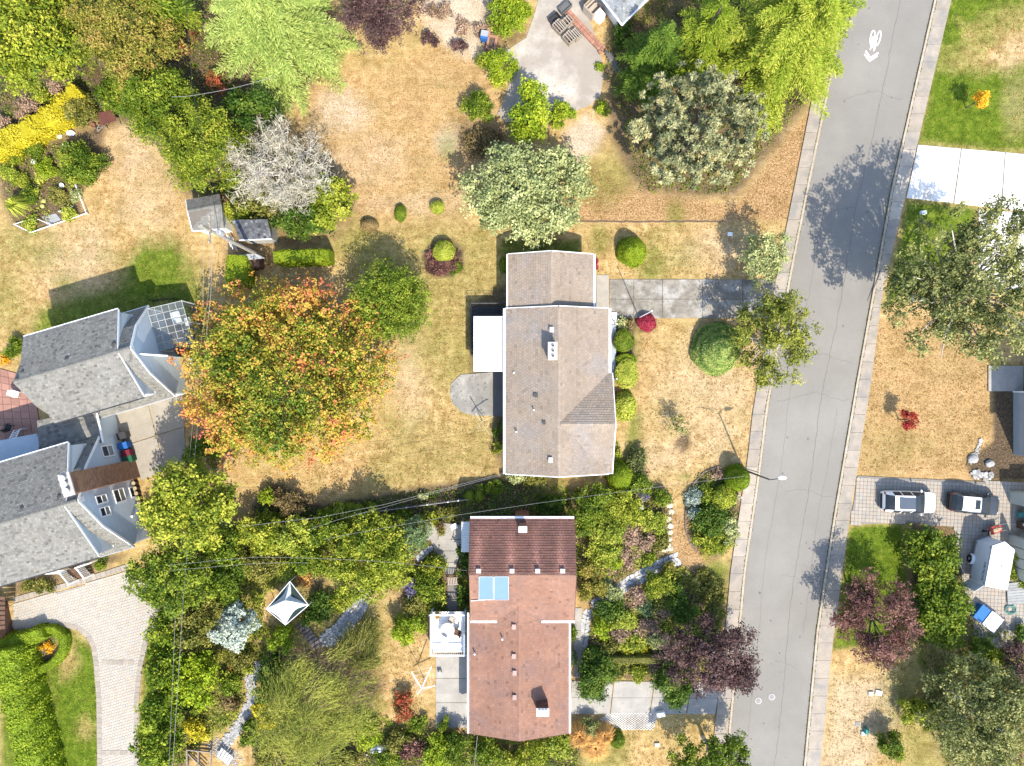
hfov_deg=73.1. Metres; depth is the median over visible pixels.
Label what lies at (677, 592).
garden shrub
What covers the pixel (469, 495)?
clipped ball
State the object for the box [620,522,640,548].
garden shrub
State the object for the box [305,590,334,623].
border shrub
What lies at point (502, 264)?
side bush
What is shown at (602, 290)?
driveway apron
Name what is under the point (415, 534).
blue cedar
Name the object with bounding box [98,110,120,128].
metal sheet
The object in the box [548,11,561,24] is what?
crate
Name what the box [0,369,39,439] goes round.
terrace
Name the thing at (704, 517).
azalea
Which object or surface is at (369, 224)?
clipped bush
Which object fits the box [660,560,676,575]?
garden shrub
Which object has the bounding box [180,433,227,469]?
tall shrub
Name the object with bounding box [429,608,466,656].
deck
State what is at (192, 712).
border shrub
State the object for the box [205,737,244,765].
gravel
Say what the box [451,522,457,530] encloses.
white chair
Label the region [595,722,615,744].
pampas grass
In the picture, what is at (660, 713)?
utility box
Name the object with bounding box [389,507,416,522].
border shrub
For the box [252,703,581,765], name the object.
ground cover
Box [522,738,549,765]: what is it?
understorey shrub
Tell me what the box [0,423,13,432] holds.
patio chair
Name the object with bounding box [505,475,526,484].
jasmine
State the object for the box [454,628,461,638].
patio chair
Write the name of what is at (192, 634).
hedge conifer
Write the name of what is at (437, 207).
clipped bush
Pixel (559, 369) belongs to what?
house
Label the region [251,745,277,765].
border shrub
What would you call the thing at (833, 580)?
pavement
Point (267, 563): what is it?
garden tree
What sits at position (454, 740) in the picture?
understorey shrub
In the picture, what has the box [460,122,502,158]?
dry shrub
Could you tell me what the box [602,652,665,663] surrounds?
thin hedge
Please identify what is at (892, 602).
plum tree
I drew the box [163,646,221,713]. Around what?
hedge conifer
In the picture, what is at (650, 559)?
garden shrub
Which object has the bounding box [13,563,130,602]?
paver border
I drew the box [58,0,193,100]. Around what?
rust tinged tree
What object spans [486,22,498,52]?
brick planter
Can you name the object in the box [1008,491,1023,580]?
garage
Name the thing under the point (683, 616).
garden shrub
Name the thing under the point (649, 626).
garden shrub
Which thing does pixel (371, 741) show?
understorey shrub
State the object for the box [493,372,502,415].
path
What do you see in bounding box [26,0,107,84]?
leafy tree
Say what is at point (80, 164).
round bush
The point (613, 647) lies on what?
garden shrub
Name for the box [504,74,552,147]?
tree lilac
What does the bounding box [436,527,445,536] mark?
potted plant
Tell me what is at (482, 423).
clothesline
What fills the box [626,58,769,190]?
broadleaf tree
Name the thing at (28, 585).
porch shrub
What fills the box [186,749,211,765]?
compost frame
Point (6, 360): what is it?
wall shrub
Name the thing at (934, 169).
driveway
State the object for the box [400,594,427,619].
border shrub
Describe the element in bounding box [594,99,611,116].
seedling
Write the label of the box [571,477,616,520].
garden shrub
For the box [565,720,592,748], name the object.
pampas grass
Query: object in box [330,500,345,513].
bed shrub
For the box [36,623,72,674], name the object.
box hedge
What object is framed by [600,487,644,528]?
garden shrub
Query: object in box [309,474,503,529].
overhead cable
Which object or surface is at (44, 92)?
shrub
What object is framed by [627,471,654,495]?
garden shrub
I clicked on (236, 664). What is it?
border shrub
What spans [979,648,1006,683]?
yellow shrub
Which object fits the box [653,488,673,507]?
garden shrub
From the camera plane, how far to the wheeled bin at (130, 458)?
58.97 m
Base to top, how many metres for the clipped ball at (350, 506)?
0.994 m
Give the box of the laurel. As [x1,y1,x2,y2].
[221,85,284,139]
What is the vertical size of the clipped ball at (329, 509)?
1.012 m
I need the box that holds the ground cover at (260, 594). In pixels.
[210,517,469,642]
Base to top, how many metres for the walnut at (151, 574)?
7.667 m
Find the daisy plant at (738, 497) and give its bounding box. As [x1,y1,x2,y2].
[734,492,741,503]
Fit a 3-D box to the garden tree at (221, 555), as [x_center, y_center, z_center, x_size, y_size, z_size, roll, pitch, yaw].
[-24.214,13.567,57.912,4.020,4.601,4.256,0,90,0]
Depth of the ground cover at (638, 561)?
59.81 m
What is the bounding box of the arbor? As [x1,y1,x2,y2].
[447,575,458,584]
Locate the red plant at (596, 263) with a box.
[595,258,598,270]
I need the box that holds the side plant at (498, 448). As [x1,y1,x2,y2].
[490,439,502,456]
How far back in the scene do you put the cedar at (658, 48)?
55.99 m
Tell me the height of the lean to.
1.700 m
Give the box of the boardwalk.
[1007,582,1023,603]
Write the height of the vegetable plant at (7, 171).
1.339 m
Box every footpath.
[416,545,432,561]
[431,539,460,573]
[447,584,456,609]
[574,608,581,677]
[578,552,680,656]
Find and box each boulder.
[967,454,978,462]
[985,459,994,467]
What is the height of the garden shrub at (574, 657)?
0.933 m
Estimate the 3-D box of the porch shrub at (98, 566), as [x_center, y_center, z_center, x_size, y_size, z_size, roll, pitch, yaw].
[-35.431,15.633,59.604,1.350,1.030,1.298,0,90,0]
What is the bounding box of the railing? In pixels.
[148,297,185,319]
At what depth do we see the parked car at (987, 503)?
58.66 m
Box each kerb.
[727,15,843,764]
[803,0,935,765]
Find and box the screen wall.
[139,353,197,366]
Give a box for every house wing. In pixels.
[0,435,149,586]
[13,305,187,423]
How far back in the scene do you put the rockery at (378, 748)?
59.53 m
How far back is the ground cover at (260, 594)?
59.83 m
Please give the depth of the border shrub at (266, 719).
59.27 m
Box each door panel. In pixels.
[1008,535,1023,548]
[1010,545,1023,558]
[1013,558,1023,568]
[1014,567,1023,579]
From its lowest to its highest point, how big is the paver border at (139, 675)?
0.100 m
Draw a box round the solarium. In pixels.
[147,300,204,352]
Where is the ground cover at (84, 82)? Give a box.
[0,0,239,197]
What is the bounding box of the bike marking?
[864,30,880,60]
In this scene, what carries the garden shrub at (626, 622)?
on the ground at (598, 138)
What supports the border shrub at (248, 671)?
on the ground at (598, 138)
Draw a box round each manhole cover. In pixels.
[755,697,761,703]
[768,694,774,699]
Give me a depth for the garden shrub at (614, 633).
59.23 m
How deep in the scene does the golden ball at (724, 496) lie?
58.97 m
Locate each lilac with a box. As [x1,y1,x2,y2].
[305,172,358,235]
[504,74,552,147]
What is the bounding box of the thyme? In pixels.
[448,261,464,276]
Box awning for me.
[461,516,469,551]
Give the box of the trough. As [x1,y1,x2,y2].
[558,0,571,15]
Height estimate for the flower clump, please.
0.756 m
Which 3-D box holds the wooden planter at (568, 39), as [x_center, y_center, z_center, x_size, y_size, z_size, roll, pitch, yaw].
[4.954,-29.780,59.655,0.910,0.590,0.970,-42,90,0]
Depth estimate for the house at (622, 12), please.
56.65 m
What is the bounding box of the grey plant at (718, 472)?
[709,467,724,480]
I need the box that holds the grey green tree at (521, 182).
[455,138,598,249]
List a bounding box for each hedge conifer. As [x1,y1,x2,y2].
[126,718,186,765]
[133,685,184,734]
[140,603,190,650]
[140,641,185,694]
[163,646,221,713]
[168,592,223,654]
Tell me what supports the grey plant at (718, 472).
on the ground at (598, 138)
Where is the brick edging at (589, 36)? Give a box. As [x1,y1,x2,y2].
[564,9,605,54]
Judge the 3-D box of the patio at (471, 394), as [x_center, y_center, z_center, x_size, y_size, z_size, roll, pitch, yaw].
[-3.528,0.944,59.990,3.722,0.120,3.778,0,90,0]
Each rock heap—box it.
[970,438,982,463]
[970,469,993,481]
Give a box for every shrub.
[0,114,13,128]
[0,335,22,359]
[0,355,10,366]
[12,94,40,123]
[18,577,55,596]
[32,85,53,105]
[45,77,69,96]
[89,77,130,114]
[93,556,108,570]
[174,10,198,55]
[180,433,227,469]
[180,716,211,743]
[188,708,201,718]
[203,67,226,94]
[216,668,242,696]
[219,693,243,711]
[221,141,324,237]
[222,193,255,228]
[225,647,255,672]
[237,715,260,747]
[242,665,254,675]
[249,701,265,720]
[250,683,282,705]
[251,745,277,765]
[252,507,274,520]
[252,649,288,690]
[256,486,275,505]
[256,713,275,729]
[264,624,298,655]
[271,487,305,517]
[272,509,286,523]
[276,558,297,582]
[294,573,311,588]
[300,611,322,627]
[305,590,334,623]
[327,588,353,614]
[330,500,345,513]
[330,750,363,765]
[352,719,383,751]
[369,749,404,765]
[380,727,414,754]
[387,611,428,646]
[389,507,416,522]
[391,689,414,723]
[398,736,428,762]
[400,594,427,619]
[402,577,416,598]
[407,715,428,733]
[410,568,439,603]
[415,511,440,526]
[417,489,428,500]
[417,551,448,577]
[421,730,450,765]
[434,582,447,605]
[436,504,461,521]
[442,729,474,765]
[454,544,468,577]
[455,583,468,606]
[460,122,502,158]
[466,736,502,765]
[474,52,489,68]
[475,479,504,494]
[496,745,527,765]
[521,476,546,487]
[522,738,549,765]
[533,492,565,515]
[542,734,572,761]
[566,506,597,538]
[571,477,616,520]
[571,625,578,641]
[571,650,578,665]
[578,555,607,602]
[582,511,627,568]
[591,598,626,625]
[591,615,611,641]
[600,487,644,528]
[600,634,620,655]
[605,556,622,570]
[605,582,625,601]
[609,608,639,632]
[609,628,632,643]
[610,19,635,49]
[610,664,627,684]
[612,328,634,352]
[614,358,637,388]
[615,390,637,421]
[616,545,634,569]
[618,632,646,653]
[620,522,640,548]
[621,645,632,655]
[625,446,648,474]
[626,583,647,605]
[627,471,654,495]
[631,615,661,640]
[631,664,647,684]
[635,487,649,500]
[635,532,656,553]
[635,594,652,618]
[639,647,649,654]
[641,504,671,536]
[642,552,658,568]
[642,632,668,650]
[643,569,677,601]
[651,532,669,551]
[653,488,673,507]
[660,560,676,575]
[665,580,682,600]
[666,592,699,626]
[681,567,724,609]
[689,531,737,559]
[706,592,728,629]
[895,696,928,726]
[921,700,959,732]
[969,633,997,659]
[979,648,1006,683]
[1000,638,1023,687]
[1009,553,1023,588]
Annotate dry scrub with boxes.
[426,0,455,19]
[455,15,470,35]
[471,21,490,37]
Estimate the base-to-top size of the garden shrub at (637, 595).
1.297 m
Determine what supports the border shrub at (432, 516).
on the ground at (598, 138)
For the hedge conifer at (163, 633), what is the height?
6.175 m
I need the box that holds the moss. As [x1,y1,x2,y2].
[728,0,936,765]
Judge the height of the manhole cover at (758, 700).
0.056 m
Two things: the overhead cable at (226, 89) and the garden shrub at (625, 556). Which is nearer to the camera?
the overhead cable at (226, 89)
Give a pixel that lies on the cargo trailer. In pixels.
(990, 559)
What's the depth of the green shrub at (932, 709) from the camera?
58.98 m
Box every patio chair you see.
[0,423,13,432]
[6,390,18,397]
[448,616,455,622]
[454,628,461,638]
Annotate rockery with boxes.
[317,589,371,646]
[364,744,387,755]
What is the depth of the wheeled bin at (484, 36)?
59.05 m
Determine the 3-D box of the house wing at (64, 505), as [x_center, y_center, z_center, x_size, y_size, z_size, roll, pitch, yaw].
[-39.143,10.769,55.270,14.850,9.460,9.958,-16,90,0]
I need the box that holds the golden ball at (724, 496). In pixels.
[711,484,736,509]
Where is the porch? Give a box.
[47,560,96,584]
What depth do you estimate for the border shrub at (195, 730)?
58.95 m
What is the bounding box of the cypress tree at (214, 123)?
[158,94,255,196]
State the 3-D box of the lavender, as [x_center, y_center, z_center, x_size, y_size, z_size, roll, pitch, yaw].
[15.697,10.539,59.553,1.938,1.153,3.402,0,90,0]
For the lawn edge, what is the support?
on the ground at (598, 138)
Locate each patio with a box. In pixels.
[436,654,466,727]
[450,372,492,415]
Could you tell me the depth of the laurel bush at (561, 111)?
58.65 m
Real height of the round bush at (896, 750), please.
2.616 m
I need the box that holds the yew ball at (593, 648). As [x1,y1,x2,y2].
[584,644,601,660]
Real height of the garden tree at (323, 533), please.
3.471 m
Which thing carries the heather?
on the ground at (598, 138)
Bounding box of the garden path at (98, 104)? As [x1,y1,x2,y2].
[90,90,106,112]
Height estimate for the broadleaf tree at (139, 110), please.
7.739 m
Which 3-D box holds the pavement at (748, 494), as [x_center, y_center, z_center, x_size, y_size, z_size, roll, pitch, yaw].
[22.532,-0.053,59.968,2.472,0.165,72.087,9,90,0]
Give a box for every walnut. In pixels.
[121,541,215,620]
[135,453,241,557]
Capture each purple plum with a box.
[333,0,430,56]
[650,610,762,700]
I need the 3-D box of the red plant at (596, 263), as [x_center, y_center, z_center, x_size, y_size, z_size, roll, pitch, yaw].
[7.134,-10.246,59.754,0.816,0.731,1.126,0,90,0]
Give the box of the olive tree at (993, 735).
[913,651,1023,765]
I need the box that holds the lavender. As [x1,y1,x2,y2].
[683,486,705,520]
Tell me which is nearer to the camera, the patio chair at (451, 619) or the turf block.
the patio chair at (451, 619)
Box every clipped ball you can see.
[315,509,322,516]
[323,506,332,513]
[344,502,355,515]
[352,503,365,517]
[366,501,377,511]
[432,240,455,260]
[463,491,474,502]
[474,490,485,501]
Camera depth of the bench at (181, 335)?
59.41 m
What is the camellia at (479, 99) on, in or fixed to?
on the ground at (598, 138)
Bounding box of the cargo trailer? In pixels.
[962,529,1014,590]
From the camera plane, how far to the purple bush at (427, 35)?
59.45 m
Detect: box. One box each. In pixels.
[594,8,605,24]
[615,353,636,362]
[654,742,659,746]
[655,710,664,717]
[863,727,868,734]
[875,690,881,695]
[970,603,1003,632]
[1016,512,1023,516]
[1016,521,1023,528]
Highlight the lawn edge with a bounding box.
[580,220,725,222]
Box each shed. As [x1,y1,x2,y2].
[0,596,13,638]
[185,194,232,233]
[232,219,278,243]
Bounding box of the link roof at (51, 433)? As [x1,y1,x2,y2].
[37,413,118,449]
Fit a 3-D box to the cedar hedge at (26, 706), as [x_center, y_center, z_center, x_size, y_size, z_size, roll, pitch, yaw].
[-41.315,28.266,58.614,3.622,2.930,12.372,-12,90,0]
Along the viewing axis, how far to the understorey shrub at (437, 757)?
58.77 m
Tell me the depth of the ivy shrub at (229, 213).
58.04 m
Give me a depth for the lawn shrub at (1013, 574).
58.84 m
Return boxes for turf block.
[600,713,656,729]
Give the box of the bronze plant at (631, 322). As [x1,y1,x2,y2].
[625,317,634,329]
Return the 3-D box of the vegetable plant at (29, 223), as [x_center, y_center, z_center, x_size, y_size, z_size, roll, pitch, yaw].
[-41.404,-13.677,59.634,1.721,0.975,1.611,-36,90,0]
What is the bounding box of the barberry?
[636,313,655,331]
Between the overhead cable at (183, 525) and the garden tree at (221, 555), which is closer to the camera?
the overhead cable at (183, 525)
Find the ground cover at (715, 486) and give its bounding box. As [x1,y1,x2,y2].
[687,469,738,555]
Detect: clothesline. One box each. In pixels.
[411,666,434,694]
[475,413,493,434]
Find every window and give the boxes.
[95,493,108,504]
[99,505,111,517]
[100,444,114,457]
[112,487,126,503]
[128,486,136,497]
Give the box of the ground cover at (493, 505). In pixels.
[254,478,571,528]
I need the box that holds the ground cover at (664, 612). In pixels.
[587,566,722,674]
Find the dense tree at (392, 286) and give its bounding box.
[341,252,436,347]
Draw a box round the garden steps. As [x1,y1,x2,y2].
[604,50,621,74]
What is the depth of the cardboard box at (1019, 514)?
59.47 m
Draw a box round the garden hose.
[1005,605,1021,622]
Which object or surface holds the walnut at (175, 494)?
on the ground at (598, 138)
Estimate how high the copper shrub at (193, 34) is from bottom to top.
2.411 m
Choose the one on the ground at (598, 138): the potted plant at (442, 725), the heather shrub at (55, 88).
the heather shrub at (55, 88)
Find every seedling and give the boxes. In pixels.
[594,61,607,71]
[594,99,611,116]
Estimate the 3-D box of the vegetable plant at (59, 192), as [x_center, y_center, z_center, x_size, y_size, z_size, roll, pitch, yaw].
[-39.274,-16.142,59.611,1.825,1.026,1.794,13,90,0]
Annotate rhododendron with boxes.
[896,523,964,585]
[908,569,975,652]
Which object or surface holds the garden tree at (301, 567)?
on the ground at (598, 138)
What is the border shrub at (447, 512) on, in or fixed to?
on the ground at (598, 138)
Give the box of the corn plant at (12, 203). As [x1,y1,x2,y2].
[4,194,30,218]
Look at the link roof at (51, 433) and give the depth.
56.84 m
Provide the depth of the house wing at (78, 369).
53.74 m
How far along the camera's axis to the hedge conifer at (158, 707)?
55.41 m
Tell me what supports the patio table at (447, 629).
on the deck at (457, 644)
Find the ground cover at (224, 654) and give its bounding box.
[148,625,268,765]
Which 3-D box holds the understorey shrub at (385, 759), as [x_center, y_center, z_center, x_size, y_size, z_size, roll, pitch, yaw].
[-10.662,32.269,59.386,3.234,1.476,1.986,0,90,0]
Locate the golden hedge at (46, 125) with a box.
[0,82,96,163]
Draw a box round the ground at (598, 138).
[0,0,1023,765]
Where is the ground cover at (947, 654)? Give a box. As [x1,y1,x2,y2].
[910,531,1023,765]
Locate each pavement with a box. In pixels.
[714,26,837,756]
[806,0,950,765]
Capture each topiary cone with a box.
[605,459,632,492]
[722,463,750,491]
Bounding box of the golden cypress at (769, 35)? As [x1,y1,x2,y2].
[680,0,867,138]
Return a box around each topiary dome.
[610,728,624,748]
[615,236,647,267]
[690,321,742,376]
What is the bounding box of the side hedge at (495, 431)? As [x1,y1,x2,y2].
[491,419,502,438]
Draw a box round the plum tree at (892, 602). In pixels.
[828,566,925,675]
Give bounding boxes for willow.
[244,643,389,765]
[331,616,385,675]
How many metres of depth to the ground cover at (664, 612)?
59.83 m
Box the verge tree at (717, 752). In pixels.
[662,728,753,765]
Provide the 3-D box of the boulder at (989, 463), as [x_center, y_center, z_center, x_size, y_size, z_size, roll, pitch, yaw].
[41.378,6.971,59.882,0.765,0.555,0.643,-31,90,0]
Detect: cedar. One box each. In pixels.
[203,0,363,120]
[397,514,433,558]
[612,19,689,106]
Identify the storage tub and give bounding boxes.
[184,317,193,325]
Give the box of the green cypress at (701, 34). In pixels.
[661,0,739,102]
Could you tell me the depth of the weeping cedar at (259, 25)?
55.65 m
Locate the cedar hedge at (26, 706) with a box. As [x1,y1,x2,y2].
[0,643,67,765]
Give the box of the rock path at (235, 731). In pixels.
[217,660,261,752]
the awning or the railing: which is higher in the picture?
the railing
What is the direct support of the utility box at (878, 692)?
on the ground at (598, 138)
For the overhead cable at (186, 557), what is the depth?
53.84 m
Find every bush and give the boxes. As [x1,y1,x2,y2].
[53,138,113,188]
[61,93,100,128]
[360,218,378,231]
[394,203,406,222]
[419,28,439,47]
[430,200,445,214]
[448,38,468,54]
[498,257,505,273]
[549,99,577,130]
[571,647,620,706]
[614,440,622,460]
[646,658,697,714]
[874,729,907,762]
[1014,622,1023,653]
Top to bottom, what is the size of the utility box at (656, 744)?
0.170 m
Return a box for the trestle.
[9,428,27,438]
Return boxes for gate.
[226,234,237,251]
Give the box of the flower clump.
[38,640,55,654]
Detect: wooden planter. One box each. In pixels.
[552,18,566,35]
[559,14,573,28]
[562,30,576,46]
[569,27,581,42]
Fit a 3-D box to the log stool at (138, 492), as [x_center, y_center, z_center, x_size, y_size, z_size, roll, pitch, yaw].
[-32.350,9.504,59.732,0.390,0.536,0.400,10,90,0]
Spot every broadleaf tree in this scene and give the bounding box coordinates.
[0,0,95,98]
[109,61,208,146]
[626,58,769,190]
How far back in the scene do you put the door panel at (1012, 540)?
58.90 m
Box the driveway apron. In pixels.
[596,275,608,307]
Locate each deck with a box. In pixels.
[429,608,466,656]
[470,303,505,355]
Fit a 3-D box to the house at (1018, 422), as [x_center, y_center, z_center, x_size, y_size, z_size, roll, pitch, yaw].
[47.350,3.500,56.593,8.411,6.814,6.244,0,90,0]
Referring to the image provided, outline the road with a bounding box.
[731,0,932,765]
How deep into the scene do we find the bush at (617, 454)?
59.42 m
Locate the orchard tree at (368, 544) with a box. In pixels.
[323,505,416,605]
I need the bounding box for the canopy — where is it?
[266,575,313,624]
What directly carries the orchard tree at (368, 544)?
on the ground at (598, 138)
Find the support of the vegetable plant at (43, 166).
on the ground at (598, 138)
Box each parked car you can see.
[880,489,935,515]
[946,490,999,517]
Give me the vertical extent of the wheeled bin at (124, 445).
1.015 m
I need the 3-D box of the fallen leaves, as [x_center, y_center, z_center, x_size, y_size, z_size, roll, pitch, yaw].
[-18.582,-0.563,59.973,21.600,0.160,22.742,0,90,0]
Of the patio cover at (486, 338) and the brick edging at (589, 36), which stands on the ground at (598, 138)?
the brick edging at (589, 36)
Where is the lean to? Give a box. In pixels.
[241,254,264,270]
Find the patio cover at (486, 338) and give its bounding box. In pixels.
[474,316,502,371]
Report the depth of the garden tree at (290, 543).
57.66 m
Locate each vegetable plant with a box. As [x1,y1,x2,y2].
[0,162,19,181]
[7,153,27,165]
[7,171,30,187]
[19,184,41,206]
[21,143,45,164]
[21,214,38,235]
[33,156,58,178]
[34,172,48,188]
[45,185,66,205]
[60,204,78,222]
[69,188,83,202]
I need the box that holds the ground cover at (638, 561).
[570,485,672,601]
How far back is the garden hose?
59.81 m
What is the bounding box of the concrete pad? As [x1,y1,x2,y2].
[497,0,603,121]
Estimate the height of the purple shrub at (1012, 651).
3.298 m
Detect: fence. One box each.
[13,185,89,233]
[268,498,467,521]
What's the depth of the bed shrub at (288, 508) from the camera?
58.54 m
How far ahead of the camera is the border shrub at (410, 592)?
59.15 m
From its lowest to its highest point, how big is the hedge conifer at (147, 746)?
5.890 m
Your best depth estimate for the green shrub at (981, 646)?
58.88 m
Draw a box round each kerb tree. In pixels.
[728,282,823,391]
[735,230,795,286]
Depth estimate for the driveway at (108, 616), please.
59.94 m
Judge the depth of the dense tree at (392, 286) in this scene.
55.31 m
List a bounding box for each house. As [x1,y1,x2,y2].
[467,510,576,741]
[503,250,616,477]
[598,0,647,26]
[987,366,1022,390]
[1012,391,1023,455]
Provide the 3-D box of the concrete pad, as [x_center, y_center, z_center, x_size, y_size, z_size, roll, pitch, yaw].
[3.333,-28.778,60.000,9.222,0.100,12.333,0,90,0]
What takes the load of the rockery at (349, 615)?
on the ground at (598, 138)
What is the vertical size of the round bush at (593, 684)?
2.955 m
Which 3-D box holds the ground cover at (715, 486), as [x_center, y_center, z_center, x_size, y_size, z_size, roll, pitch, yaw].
[17.332,11.175,59.830,4.713,0.490,7.554,0,90,0]
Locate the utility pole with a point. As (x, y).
(220, 233)
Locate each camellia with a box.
[459,89,496,123]
[580,716,600,737]
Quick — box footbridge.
[296,622,321,650]
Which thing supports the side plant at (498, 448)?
on the ground at (598, 138)
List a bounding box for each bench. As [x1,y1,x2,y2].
[177,324,185,343]
[217,748,233,764]
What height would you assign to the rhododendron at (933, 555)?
3.371 m
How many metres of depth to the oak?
50.44 m
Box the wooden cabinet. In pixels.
[583,0,601,20]
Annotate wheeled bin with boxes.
[116,431,130,439]
[117,441,131,450]
[120,449,134,456]
[122,455,136,461]
[480,30,488,43]
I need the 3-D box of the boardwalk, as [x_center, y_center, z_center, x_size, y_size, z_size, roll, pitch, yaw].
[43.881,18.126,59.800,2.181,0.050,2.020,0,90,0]
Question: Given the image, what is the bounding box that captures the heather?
[424,248,462,275]
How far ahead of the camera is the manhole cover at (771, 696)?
59.92 m
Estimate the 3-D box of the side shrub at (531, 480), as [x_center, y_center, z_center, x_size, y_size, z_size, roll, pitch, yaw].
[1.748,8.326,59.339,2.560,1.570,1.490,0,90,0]
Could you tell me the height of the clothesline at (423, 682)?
2.030 m
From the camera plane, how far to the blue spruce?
56.74 m
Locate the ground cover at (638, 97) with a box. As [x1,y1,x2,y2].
[605,0,863,195]
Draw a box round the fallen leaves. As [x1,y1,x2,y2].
[184,252,421,501]
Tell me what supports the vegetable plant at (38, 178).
on the ground at (598, 138)
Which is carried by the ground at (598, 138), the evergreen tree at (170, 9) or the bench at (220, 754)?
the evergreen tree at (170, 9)
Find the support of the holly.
on the ground at (598, 138)
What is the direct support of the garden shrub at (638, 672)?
on the ground at (598, 138)
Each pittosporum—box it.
[481,47,519,89]
[486,0,535,40]
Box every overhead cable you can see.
[169,248,210,755]
[173,238,212,755]
[175,557,465,570]
[180,76,274,96]
[185,0,217,227]
[203,238,203,286]
[248,473,502,525]
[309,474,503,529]
[326,476,742,538]
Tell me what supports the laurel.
on the ground at (598, 138)
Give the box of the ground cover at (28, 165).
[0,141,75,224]
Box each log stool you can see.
[131,480,138,484]
[134,490,141,495]
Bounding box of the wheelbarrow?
[982,523,1005,534]
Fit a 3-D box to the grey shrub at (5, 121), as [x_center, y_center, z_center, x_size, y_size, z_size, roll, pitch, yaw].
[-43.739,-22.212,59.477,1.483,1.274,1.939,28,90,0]
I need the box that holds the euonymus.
[721,516,740,546]
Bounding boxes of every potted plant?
[167,324,178,333]
[181,304,193,314]
[189,312,203,321]
[433,521,445,533]
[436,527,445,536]
[436,714,450,732]
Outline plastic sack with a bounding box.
[66,130,74,135]
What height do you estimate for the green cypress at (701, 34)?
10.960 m
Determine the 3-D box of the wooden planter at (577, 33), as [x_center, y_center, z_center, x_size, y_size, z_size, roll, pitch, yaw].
[5.505,-30.055,59.655,0.710,0.590,0.920,-42,90,0]
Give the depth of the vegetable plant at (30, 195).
59.38 m
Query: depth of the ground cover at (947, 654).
59.86 m
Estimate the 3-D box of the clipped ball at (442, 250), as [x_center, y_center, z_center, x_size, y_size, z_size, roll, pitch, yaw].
[-5.827,-11.347,59.233,2.111,1.591,1.869,0,90,0]
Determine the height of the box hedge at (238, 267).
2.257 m
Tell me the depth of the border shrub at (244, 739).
59.01 m
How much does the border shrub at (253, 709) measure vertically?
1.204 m
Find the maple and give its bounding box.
[167,271,409,478]
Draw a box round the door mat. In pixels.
[42,214,60,224]
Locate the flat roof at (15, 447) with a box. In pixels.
[0,433,38,460]
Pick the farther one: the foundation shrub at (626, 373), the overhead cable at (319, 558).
the foundation shrub at (626, 373)
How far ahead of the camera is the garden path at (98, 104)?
59.95 m
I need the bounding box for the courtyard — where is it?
[116,395,185,479]
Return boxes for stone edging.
[662,496,674,551]
[685,466,719,551]
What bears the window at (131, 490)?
in the house wing at (64, 505)
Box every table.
[170,311,184,323]
[440,623,454,636]
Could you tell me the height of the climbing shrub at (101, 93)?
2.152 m
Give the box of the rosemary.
[700,482,714,506]
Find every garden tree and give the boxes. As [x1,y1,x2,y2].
[193,521,245,573]
[201,560,252,606]
[233,512,283,556]
[242,549,279,583]
[270,513,317,562]
[289,540,329,576]
[308,508,356,546]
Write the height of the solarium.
3.028 m
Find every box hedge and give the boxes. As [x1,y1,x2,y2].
[0,622,51,647]
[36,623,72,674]
[225,254,255,288]
[273,248,334,267]
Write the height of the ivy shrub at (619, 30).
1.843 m
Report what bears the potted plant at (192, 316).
on the solarium
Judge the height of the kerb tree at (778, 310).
6.610 m
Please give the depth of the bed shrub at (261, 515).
59.38 m
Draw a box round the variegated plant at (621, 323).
[612,315,628,329]
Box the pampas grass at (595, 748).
[580,735,611,763]
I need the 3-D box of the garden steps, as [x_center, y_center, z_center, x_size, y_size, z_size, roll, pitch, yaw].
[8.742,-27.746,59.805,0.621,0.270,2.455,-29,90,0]
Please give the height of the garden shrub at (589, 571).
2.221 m
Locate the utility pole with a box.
[199,215,262,256]
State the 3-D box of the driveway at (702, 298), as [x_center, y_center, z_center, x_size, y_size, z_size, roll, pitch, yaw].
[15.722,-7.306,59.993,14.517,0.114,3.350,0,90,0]
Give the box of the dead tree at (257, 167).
[216,108,338,215]
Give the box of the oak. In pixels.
[880,192,1023,371]
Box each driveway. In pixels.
[12,571,155,765]
[571,681,718,713]
[610,279,775,317]
[850,476,1023,647]
[906,145,1023,210]
[978,209,1023,287]
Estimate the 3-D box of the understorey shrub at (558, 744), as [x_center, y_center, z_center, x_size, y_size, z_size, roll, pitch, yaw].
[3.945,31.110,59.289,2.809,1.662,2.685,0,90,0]
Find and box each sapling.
[667,414,689,437]
[898,407,919,431]
[965,89,990,108]
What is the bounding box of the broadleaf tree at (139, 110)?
[109,61,208,146]
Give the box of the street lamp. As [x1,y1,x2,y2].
[748,471,786,479]
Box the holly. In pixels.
[268,200,335,242]
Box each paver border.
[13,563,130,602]
[57,622,101,765]
[101,750,134,754]
[102,660,133,664]
[134,608,158,765]
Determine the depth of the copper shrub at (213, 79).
58.88 m
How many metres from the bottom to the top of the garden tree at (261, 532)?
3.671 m
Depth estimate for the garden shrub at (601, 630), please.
59.04 m
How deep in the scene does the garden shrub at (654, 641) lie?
59.36 m
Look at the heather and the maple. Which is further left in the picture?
the maple
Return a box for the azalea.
[692,503,728,541]
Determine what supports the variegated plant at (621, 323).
on the ground at (598, 138)
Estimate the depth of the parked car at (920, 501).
58.66 m
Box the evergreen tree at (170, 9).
[125,0,204,44]
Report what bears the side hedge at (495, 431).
on the ground at (598, 138)
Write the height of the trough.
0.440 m
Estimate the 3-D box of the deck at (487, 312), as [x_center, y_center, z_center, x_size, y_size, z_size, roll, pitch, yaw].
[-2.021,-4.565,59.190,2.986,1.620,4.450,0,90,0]
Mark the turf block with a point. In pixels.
(634, 718)
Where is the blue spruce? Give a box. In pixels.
[207,599,261,653]

